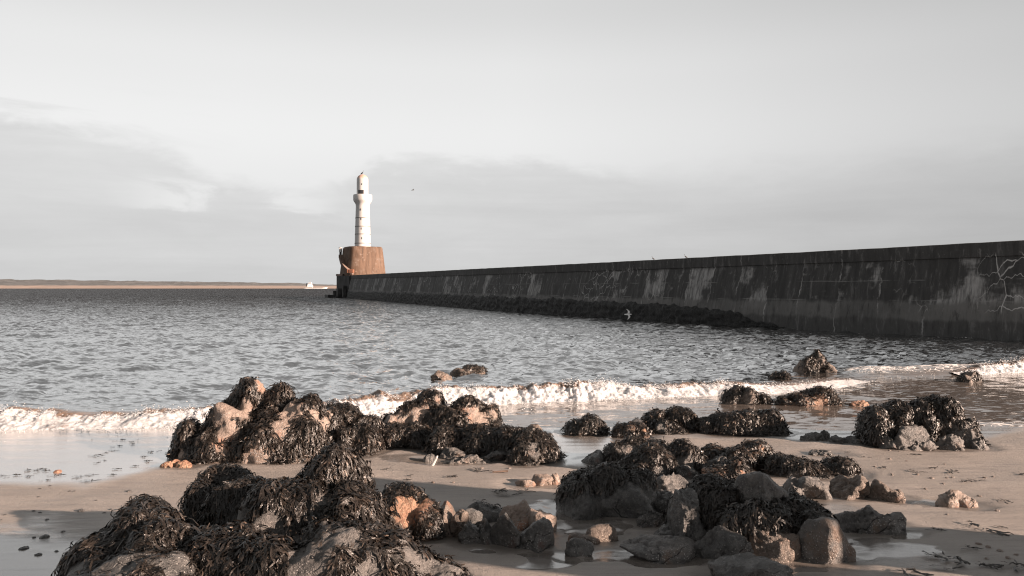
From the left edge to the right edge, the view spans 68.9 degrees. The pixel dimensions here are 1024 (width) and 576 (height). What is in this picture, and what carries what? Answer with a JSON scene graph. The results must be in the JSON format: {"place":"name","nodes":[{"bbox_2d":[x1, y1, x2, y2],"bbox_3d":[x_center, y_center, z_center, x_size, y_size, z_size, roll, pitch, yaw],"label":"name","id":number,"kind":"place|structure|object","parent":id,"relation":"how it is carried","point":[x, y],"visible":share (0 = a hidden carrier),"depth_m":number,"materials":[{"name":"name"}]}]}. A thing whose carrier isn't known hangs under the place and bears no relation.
{"place":"outdoors","nodes":[
{"label":"outdoors","id":0,"kind":"place"},
{"bbox_2d":[0,279,336,287],"bbox_3d":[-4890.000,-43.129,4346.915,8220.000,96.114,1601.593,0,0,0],"label":"hills","id":1,"kind":"structure","parent":0,"point":[13,283],"depth_m":4086.23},
{"bbox_2d":[0,288,1023,436],"bbox_3d":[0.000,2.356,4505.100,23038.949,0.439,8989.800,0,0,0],"label":"sea","id":2,"kind":"structure","parent":0,"point":[100,349],"depth_m":26.36,"materials":[{"name":"liquid"}]},
{"bbox_2d":[304,283,326,288],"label":"ship","id":3,"kind":"object","parent":2,"relation":"on","point":[309,285],"visible":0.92,"depth_m":2594.52},
{"bbox_2d":[0,376,875,441],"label":"breaking wave","id":4,"kind":"object","parent":2,"relation":"on","point":[15,418],"visible":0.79,"depth_m":15.19,"materials":[{"name":"liquid"}]},
{"bbox_2d":[450,363,487,375],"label":"seaweed rock","id":5,"kind":"object","parent":2,"relation":"in","point":[466,369],"visible":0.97,"depth_m":20.40,"materials":[{"name":"brown stone"}]},
{"bbox_2d":[325,240,1023,340],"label":"breakwater","id":6,"kind":"object","parent":2,"relation":"in","point":[974,290],"visible":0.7,"depth_m":43.69,"materials":[{"name":"concrete"}]},
{"bbox_2d":[339,174,385,275],"bbox_3d":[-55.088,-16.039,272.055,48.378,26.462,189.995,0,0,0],"label":"lighthouse","id":7,"kind":"object","parent":6,"relation":"on","point":[362,256],"visible":0.99,"depth_m":181.81,"materials":[{"name":"white paint"}]},
{"bbox_2d":[719,384,774,404],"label":"seaweed rock","id":8,"kind":"object","parent":2,"relation":"in","point":[737,394],"visible":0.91,"depth_m":15.17,"materials":[{"name":"brown stone"}]},
{"bbox_2d":[767,369,792,379],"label":"seaweed rock","id":9,"kind":"object","parent":2,"relation":"in","point":[781,375],"visible":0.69,"depth_m":18.96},
{"bbox_2d":[772,385,845,406],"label":"seaweed rock","id":10,"kind":"object","parent":2,"relation":"in","point":[819,395],"visible":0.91,"depth_m":15.03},
{"bbox_2d":[792,349,836,373],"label":"seaweed rock","id":11,"kind":"object","parent":2,"relation":"in","point":[816,360],"visible":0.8,"depth_m":20.46,"materials":[{"name":"brown stone"}]},
{"bbox_2d":[848,400,868,406],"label":"boulder","id":12,"kind":"object","parent":2,"relation":"in","point":[861,403],"visible":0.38,"depth_m":14.95,"materials":[{"name":"brown stone"}]},
{"bbox_2d":[871,366,932,375],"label":"breaking wave","id":13,"kind":"object","parent":2,"relation":"on","point":[889,369],"visible":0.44,"depth_m":20.07,"materials":[{"name":"liquid"}]},
{"bbox_2d":[955,370,984,382],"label":"seaweed rock","id":14,"kind":"object","parent":2,"relation":"in","point":[968,376],"visible":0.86,"depth_m":18.73,"materials":[{"name":"brown stone"}]},
{"bbox_2d":[950,356,1023,375],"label":"breaking wave","id":15,"kind":"object","parent":2,"relation":"on","point":[1005,367],"visible":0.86,"depth_m":20.66,"materials":[{"name":"liquid"}]},
{"bbox_2d":[0,427,1023,575],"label":"sand","id":16,"kind":"structure","parent":0,"point":[59,505],"depth_m":8.17,"materials":[{"name":"beige sand"}]},
{"bbox_2d":[18,546,28,549],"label":"pebble","id":17,"kind":"object","parent":16,"relation":"on","point":[23,547],"visible":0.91,"depth_m":6.14,"materials":[{"name":"grey stone"}]},
{"bbox_2d":[39,534,49,538],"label":"pebble","id":18,"kind":"object","parent":16,"relation":"on","point":[44,536],"visible":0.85,"depth_m":6.46,"materials":[{"name":"grey stone"}]},
{"bbox_2d":[51,493,205,575],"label":"seaweed rock","id":19,"kind":"object","parent":16,"relation":"on","point":[144,534],"visible":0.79,"depth_m":5.13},
{"bbox_2d":[160,459,179,467],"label":"boulder","id":20,"kind":"object","parent":16,"relation":"on","point":[172,463],"visible":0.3,"depth_m":9.64,"materials":[{"name":"beige stone"}]},
{"bbox_2d":[175,460,191,467],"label":"boulder","id":21,"kind":"object","parent":16,"relation":"on","point":[184,464],"visible":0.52,"depth_m":9.63,"materials":[{"name":"beige stone"}]},
{"bbox_2d":[176,462,267,527],"bbox_3d":[-2.335,2.193,6.159,1.285,1.376,0.918,0,0,36],"label":"seaweed rock","id":22,"kind":"object","parent":16,"relation":"on","point":[214,494],"visible":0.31,"depth_m":6.03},
{"bbox_2d":[165,376,345,464],"bbox_3d":[-3.517,2.255,10.540,2.517,1.966,1.624,0,0,0],"label":"seaweed rock","id":23,"kind":"object","parent":16,"relation":"on","point":[251,420],"visible":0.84,"depth_m":10.14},
{"bbox_2d":[178,440,474,575],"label":"seaweed rock","id":24,"kind":"object","parent":16,"relation":"on","point":[324,512],"visible":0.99,"depth_m":5.11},
{"bbox_2d":[323,400,384,432],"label":"seaweed rock","id":25,"kind":"object","parent":16,"relation":"on","point":[351,414],"visible":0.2,"depth_m":10.94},
{"bbox_2d":[332,420,386,456],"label":"seaweed rock","id":26,"kind":"object","parent":16,"relation":"on","point":[363,439],"visible":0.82,"depth_m":10.41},
{"bbox_2d":[379,420,432,449],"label":"seaweed rock","id":27,"kind":"object","parent":16,"relation":"on","point":[410,435],"visible":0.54,"depth_m":10.87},
{"bbox_2d":[381,481,448,541],"bbox_3d":[-0.984,2.245,6.712,0.869,0.969,0.719,0,0,0],"label":"seaweed rock","id":28,"kind":"object","parent":16,"relation":"on","point":[416,511],"visible":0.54,"depth_m":6.53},
{"bbox_2d":[423,453,434,461],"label":"boulder","id":29,"kind":"object","parent":16,"relation":"on","point":[429,457],"visible":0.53,"depth_m":10.02,"materials":[{"name":"grey stone"}]},
{"bbox_2d":[431,455,437,465],"bbox_3d":[-1.010,2.249,9.693,0.101,0.150,0.044,0,0,0],"label":"driftwood","id":30,"kind":"object","parent":16,"relation":"on","point":[434,461],"visible":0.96,"depth_m":9.68,"materials":[{"name":"white wood"}]},
{"bbox_2d":[430,370,451,380],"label":"boulder","id":31,"kind":"object","parent":16,"relation":"on","point":[440,375],"visible":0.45,"depth_m":19.21,"materials":[{"name":"beige stone"}]},
{"bbox_2d":[381,388,504,429],"bbox_3d":[-1.089,2.340,11.608,2.093,1.499,1.168,0,0,0],"label":"seaweed rock","id":32,"kind":"object","parent":16,"relation":"on","point":[430,408],"visible":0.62,"depth_m":11.39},
{"bbox_2d":[441,500,455,537],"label":"rock","id":33,"kind":"object","parent":16,"relation":"on","point":[448,512],"visible":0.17,"depth_m":6.59,"materials":[{"name":"beige stone"}]},
{"bbox_2d":[440,447,466,459],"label":"boulder","id":34,"kind":"object","parent":16,"relation":"on","point":[448,453],"visible":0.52,"depth_m":10.21,"materials":[{"name":"grey stone"}]},
{"bbox_2d":[449,509,468,536],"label":"boulder","id":35,"kind":"object","parent":16,"relation":"on","point":[459,519],"visible":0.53,"depth_m":6.52,"materials":[{"name":"brown stone"}]},
{"bbox_2d":[444,454,485,463],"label":"boulder","id":36,"kind":"object","parent":16,"relation":"on","point":[469,459],"visible":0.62,"depth_m":9.94,"materials":[{"name":"grey stone"}]},
{"bbox_2d":[457,521,480,543],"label":"boulder","id":37,"kind":"object","parent":16,"relation":"on","point":[469,533],"visible":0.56,"depth_m":6.36,"materials":[{"name":"grey stone"}]},
{"bbox_2d":[420,421,526,456],"bbox_3d":[-0.417,2.399,10.648,1.809,1.009,0.887,0,0,13],"label":"seaweed rock","id":38,"kind":"object","parent":16,"relation":"on","point":[481,439],"visible":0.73,"depth_m":10.46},
{"bbox_2d":[465,499,502,526],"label":"rock","id":39,"kind":"object","parent":16,"relation":"on","point":[477,511],"visible":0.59,"depth_m":7.10,"materials":[{"name":"grey stone"}]},
{"bbox_2d":[479,517,491,544],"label":"boulder","id":40,"kind":"object","parent":16,"relation":"on","point":[484,528],"visible":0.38,"depth_m":6.35,"materials":[{"name":"grey stone"}]},
{"bbox_2d":[479,450,505,462],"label":"boulder","id":41,"kind":"object","parent":16,"relation":"on","point":[496,455],"visible":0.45,"depth_m":10.06,"materials":[{"name":"grey stone"}]},
{"bbox_2d":[492,488,506,491],"bbox_3d":[-0.138,2.238,8.264,0.191,0.018,0.133,0,0,-16],"label":"seaweed scrap","id":42,"kind":"object","parent":16,"relation":"on","point":[502,489],"visible":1,"depth_m":8.26,"materials":[{"name":"black plant"}]},
{"bbox_2d":[490,512,520,548],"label":"boulder","id":43,"kind":"object","parent":16,"relation":"on","point":[504,532],"visible":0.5,"depth_m":6.26,"materials":[{"name":"grey stone"}]},
{"bbox_2d":[499,499,529,530],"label":"boulder","id":44,"kind":"object","parent":16,"relation":"on","point":[518,514],"visible":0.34,"depth_m":6.86,"materials":[{"name":"brown stone"}]},
{"bbox_2d":[515,474,552,486],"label":"boulder","id":45,"kind":"object","parent":16,"relation":"on","point":[541,479],"visible":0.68,"depth_m":8.66,"materials":[{"name":"beige stone"}]},
{"bbox_2d":[528,424,542,430],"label":"boulder","id":46,"kind":"object","parent":16,"relation":"on","point":[530,426],"visible":0.3,"depth_m":12.01,"materials":[{"name":"brown stone"}]},
{"bbox_2d":[504,427,568,465],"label":"seaweed rock","id":47,"kind":"object","parent":16,"relation":"on","point":[535,446],"visible":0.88,"depth_m":9.99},
{"bbox_2d":[519,517,554,552],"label":"boulder","id":48,"kind":"object","parent":16,"relation":"on","point":[537,536],"visible":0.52,"depth_m":6.21,"materials":[{"name":"grey stone"}]},
{"bbox_2d":[528,508,556,531],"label":"boulder","id":49,"kind":"object","parent":16,"relation":"on","point":[534,515],"visible":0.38,"depth_m":6.69,"materials":[{"name":"beige stone"}]},
{"bbox_2d":[551,473,559,484],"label":"stone","id":50,"kind":"object","parent":16,"relation":"on","point":[556,479],"visible":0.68,"depth_m":8.74,"materials":[{"name":"beige stone"}]},
{"bbox_2d":[565,537,593,556],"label":"boulder","id":51,"kind":"object","parent":16,"relation":"on","point":[576,547],"visible":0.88,"depth_m":6.04,"materials":[{"name":"grey stone"}]},
{"bbox_2d":[560,413,610,435],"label":"seaweed rock","id":52,"kind":"object","parent":16,"relation":"on","point":[588,424],"visible":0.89,"depth_m":12.01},
{"bbox_2d":[581,449,604,464],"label":"boulder","id":53,"kind":"object","parent":16,"relation":"on","point":[595,457],"visible":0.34,"depth_m":9.86,"materials":[{"name":"grey stone"}]},
{"bbox_2d":[568,523,618,544],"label":"boulder","id":54,"kind":"object","parent":16,"relation":"on","point":[597,534],"visible":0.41,"depth_m":6.43,"materials":[{"name":"beige stone"}]},
{"bbox_2d":[553,461,659,520],"bbox_3d":[1.019,2.241,7.611,1.237,0.950,0.906,0,0,0],"label":"seaweed rock","id":55,"kind":"object","parent":16,"relation":"on","point":[607,489],"visible":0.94,"depth_m":7.36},
{"bbox_2d":[609,421,654,437],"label":"seaweed rock","id":56,"kind":"object","parent":16,"relation":"on","point":[620,429],"visible":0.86,"depth_m":11.78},
{"bbox_2d":[601,431,668,464],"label":"seaweed rock","id":57,"kind":"object","parent":16,"relation":"on","point":[615,451],"visible":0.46,"depth_m":9.81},
{"bbox_2d":[617,441,680,476],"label":"seaweed rock","id":58,"kind":"object","parent":16,"relation":"on","point":[658,459],"visible":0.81,"depth_m":9.15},
{"bbox_2d":[636,510,664,527],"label":"boulder","id":59,"kind":"object","parent":16,"relation":"on","point":[649,518],"visible":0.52,"depth_m":6.92,"materials":[{"name":"grey stone"}]},
{"bbox_2d":[619,534,695,563],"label":"boulder","id":60,"kind":"object","parent":16,"relation":"on","point":[666,549],"visible":0.84,"depth_m":5.97,"materials":[{"name":"grey stone"}]},
{"bbox_2d":[628,405,697,433],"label":"seaweed rock","id":61,"kind":"object","parent":16,"relation":"on","point":[674,419],"visible":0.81,"depth_m":12.37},
{"bbox_2d":[653,524,672,535],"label":"boulder","id":62,"kind":"object","parent":16,"relation":"on","point":[663,529],"visible":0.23,"depth_m":6.38,"materials":[{"name":"grey stone"}]},
{"bbox_2d":[654,489,672,512],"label":"boulder","id":63,"kind":"object","parent":16,"relation":"on","point":[660,504],"visible":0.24,"depth_m":7.52,"materials":[{"name":"grey stone"}]},
{"bbox_2d":[656,472,687,492],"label":"boulder","id":64,"kind":"object","parent":16,"relation":"on","point":[672,482],"visible":0.15,"depth_m":8.10,"materials":[{"name":"beige stone"}]},
{"bbox_2d":[667,488,699,540],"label":"boulder","id":65,"kind":"object","parent":16,"relation":"on","point":[683,516],"visible":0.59,"depth_m":6.28,"materials":[{"name":"grey stone"}]},
{"bbox_2d":[674,465,698,478],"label":"boulder","id":66,"kind":"object","parent":16,"relation":"on","point":[685,471],"visible":0.43,"depth_m":9.06,"materials":[{"name":"grey stone"}]},
{"bbox_2d":[666,438,708,471],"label":"seaweed rock","id":67,"kind":"object","parent":16,"relation":"on","point":[683,451],"visible":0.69,"depth_m":9.46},
{"bbox_2d":[693,415,715,433],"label":"seaweed rock","id":68,"kind":"object","parent":16,"relation":"on","point":[704,425],"visible":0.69,"depth_m":12.14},
{"bbox_2d":[701,456,725,468],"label":"boulder","id":69,"kind":"object","parent":16,"relation":"on","point":[718,459],"visible":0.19,"depth_m":9.12,"materials":[{"name":"grey stone"}]},
{"bbox_2d":[694,525,755,559],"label":"boulder","id":70,"kind":"object","parent":16,"relation":"on","point":[716,542],"visible":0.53,"depth_m":5.92,"materials":[{"name":"grey stone"}]},
{"bbox_2d":[698,455,752,479],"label":"seaweed rock","id":71,"kind":"object","parent":16,"relation":"on","point":[734,467],"visible":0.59,"depth_m":8.66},
{"bbox_2d":[701,438,776,470],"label":"seaweed rock","id":72,"kind":"object","parent":16,"relation":"on","point":[752,453],"visible":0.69,"depth_m":9.67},
{"bbox_2d":[707,552,792,575],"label":"boulder","id":73,"kind":"object","parent":16,"relation":"on","point":[746,564],"visible":1,"depth_m":5.31,"materials":[{"name":"grey stone"}]},
{"bbox_2d":[661,470,840,543],"bbox_3d":[2.066,2.318,6.444,1.564,1.329,1.088,0,0,23],"label":"seaweed rock","id":74,"kind":"object","parent":16,"relation":"on","point":[721,502],"visible":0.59,"depth_m":6.22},
{"bbox_2d":[709,408,793,435],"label":"seaweed rock","id":75,"kind":"object","parent":16,"relation":"on","point":[764,422],"visible":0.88,"depth_m":12.00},
{"bbox_2d":[734,471,788,501],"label":"boulder","id":76,"kind":"object","parent":16,"relation":"on","point":[755,484],"visible":0.33,"depth_m":6.36,"materials":[{"name":"grey stone"}]},
{"bbox_2d":[749,527,800,562],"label":"boulder","id":77,"kind":"object","parent":16,"relation":"on","point":[782,547],"visible":0.46,"depth_m":5.92,"materials":[{"name":"brown stone"}]},
{"bbox_2d":[782,476,831,499],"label":"boulder","id":78,"kind":"object","parent":16,"relation":"on","point":[813,487],"visible":0.47,"depth_m":8.05,"materials":[{"name":"grey stone"}]},
{"bbox_2d":[800,434,815,440],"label":"stone","id":79,"kind":"object","parent":16,"relation":"on","point":[808,437],"visible":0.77,"depth_m":11.49,"materials":[{"name":"grey stone"}]},
{"bbox_2d":[760,451,863,478],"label":"seaweed rock","id":80,"kind":"object","parent":16,"relation":"on","point":[786,465],"visible":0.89,"depth_m":9.16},
{"bbox_2d":[805,432,824,439],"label":"stone","id":81,"kind":"object","parent":16,"relation":"on","point":[817,436],"visible":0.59,"depth_m":11.56,"materials":[{"name":"grey stone"}]},
{"bbox_2d":[808,449,834,455],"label":"stone","id":82,"kind":"object","parent":16,"relation":"on","point":[813,452],"visible":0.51,"depth_m":10.44,"materials":[{"name":"grey stone"}]},
{"bbox_2d":[820,430,829,438],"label":"stone","id":83,"kind":"object","parent":16,"relation":"on","point":[826,434],"visible":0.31,"depth_m":11.64,"materials":[{"name":"grey stone"}]},
{"bbox_2d":[797,517,855,564],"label":"boulder","id":84,"kind":"object","parent":16,"relation":"on","point":[823,540],"visible":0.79,"depth_m":5.84,"materials":[{"name":"grey stone"}]},
{"bbox_2d":[829,435,844,443],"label":"stone","id":85,"kind":"object","parent":16,"relation":"on","point":[835,439],"visible":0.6,"depth_m":11.31,"materials":[{"name":"grey stone"}]},
{"bbox_2d":[829,474,870,499],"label":"boulder","id":86,"kind":"object","parent":16,"relation":"on","point":[847,488],"visible":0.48,"depth_m":8.12,"materials":[{"name":"stone"}]},
{"bbox_2d":[843,435,858,442],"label":"stone","id":87,"kind":"object","parent":16,"relation":"on","point":[848,439],"visible":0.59,"depth_m":11.32,"materials":[{"name":"grey stone"}]},
{"bbox_2d":[851,439,862,444],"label":"stone","id":88,"kind":"object","parent":16,"relation":"on","point":[855,441],"visible":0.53,"depth_m":11.21,"materials":[{"name":"grey stone"}]},
{"bbox_2d":[834,505,906,535],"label":"boulder","id":89,"kind":"object","parent":16,"relation":"on","point":[869,519],"visible":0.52,"depth_m":6.72,"materials":[{"name":"grey stone"}]},
{"bbox_2d":[868,479,905,502],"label":"boulder","id":90,"kind":"object","parent":16,"relation":"on","point":[879,490],"visible":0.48,"depth_m":7.98,"materials":[{"name":"stone"}]},
{"bbox_2d":[878,435,896,449],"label":"boulder","id":91,"kind":"object","parent":16,"relation":"on","point":[889,442],"visible":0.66,"depth_m":10.85,"materials":[{"name":"grey stone"}]},
{"bbox_2d":[882,566,933,575],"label":"seaweed scrap","id":92,"kind":"object","parent":16,"relation":"on","point":[915,571],"visible":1,"depth_m":5.48,"materials":[{"name":"black plant"}]},
{"bbox_2d":[851,393,968,447],"bbox_3d":[6.075,2.433,11.419,1.822,1.645,1.023,0,0,-7],"label":"seaweed rock","id":93,"kind":"object","parent":16,"relation":"on","point":[936,416],"visible":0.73,"depth_m":11.13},
{"bbox_2d":[893,424,935,449],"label":"boulder","id":94,"kind":"object","parent":16,"relation":"on","point":[905,436],"visible":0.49,"depth_m":10.82,"materials":[{"name":"beige stone"}]},
{"bbox_2d":[908,434,938,450],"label":"boulder","id":95,"kind":"object","parent":16,"relation":"on","point":[922,443],"visible":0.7,"depth_m":10.76,"materials":[{"name":"beige stone"}]},
{"bbox_2d":[922,551,947,560],"bbox_3d":[3.334,2.115,5.903,0.098,0.023,0.237,0,0,-18],"label":"seaweed scrap","id":96,"kind":"object","parent":16,"relation":"on","point":[936,555],"visible":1,"depth_m":5.88,"materials":[{"name":"black plant"}]},
{"bbox_2d":[936,434,964,450],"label":"boulder","id":97,"kind":"object","parent":16,"relation":"on","point":[951,442],"visible":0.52,"depth_m":10.79,"materials":[{"name":"beige stone"}]},
{"bbox_2d":[935,489,977,507],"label":"boulder","id":98,"kind":"object","parent":16,"relation":"on","point":[950,498],"visible":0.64,"depth_m":7.71,"materials":[{"name":"beige stone"}]},
{"bbox_2d":[951,417,991,447],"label":"seaweed rock","id":99,"kind":"object","parent":16,"relation":"on","point":[973,432],"visible":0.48,"depth_m":11.01,"materials":[{"name":"grey stone"}]},
{"bbox_2d":[942,551,1003,567],"bbox_3d":[3.508,2.110,5.734,0.422,0.028,0.231,0,0,43],"label":"seaweed scrap","id":100,"kind":"object","parent":16,"relation":"on","point":[964,561],"visible":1,"depth_m":5.74,"materials":[{"name":"black plant"}]},
{"bbox_2d":[968,438,988,449],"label":"boulder","id":101,"kind":"object","parent":16,"relation":"on","point":[977,444],"visible":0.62,"depth_m":10.86,"materials":[{"name":"beige stone"}]},
{"bbox_2d":[978,561,1001,569],"bbox_3d":[3.639,2.115,5.704,0.172,0.017,0.120,0,0,31],"label":"seaweed scrap","id":102,"kind":"object","parent":16,"relation":"on","point":[983,563],"visible":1,"depth_m":5.70,"materials":[{"name":"black plant"}]},
{"bbox_2d":[966,526,1013,535],"bbox_3d":[4.237,2.156,6.650,0.142,0.020,0.365,0,0,-39],"label":"seaweed scrap","id":103,"kind":"object","parent":16,"relation":"on","point":[998,532],"visible":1,"depth_m":6.59,"materials":[{"name":"black plant"}]},
{"bbox_2d":[1000,559,1023,571],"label":"seaweed scrap","id":104,"kind":"object","parent":16,"relation":"on","point":[1014,567],"visible":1,"depth_m":5.71,"materials":[{"name":"black plant"}]},
{"bbox_2d":[0,0,1023,284],"label":"sky","id":105,"kind":"structure","parent":0,"point":[141,140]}
]}

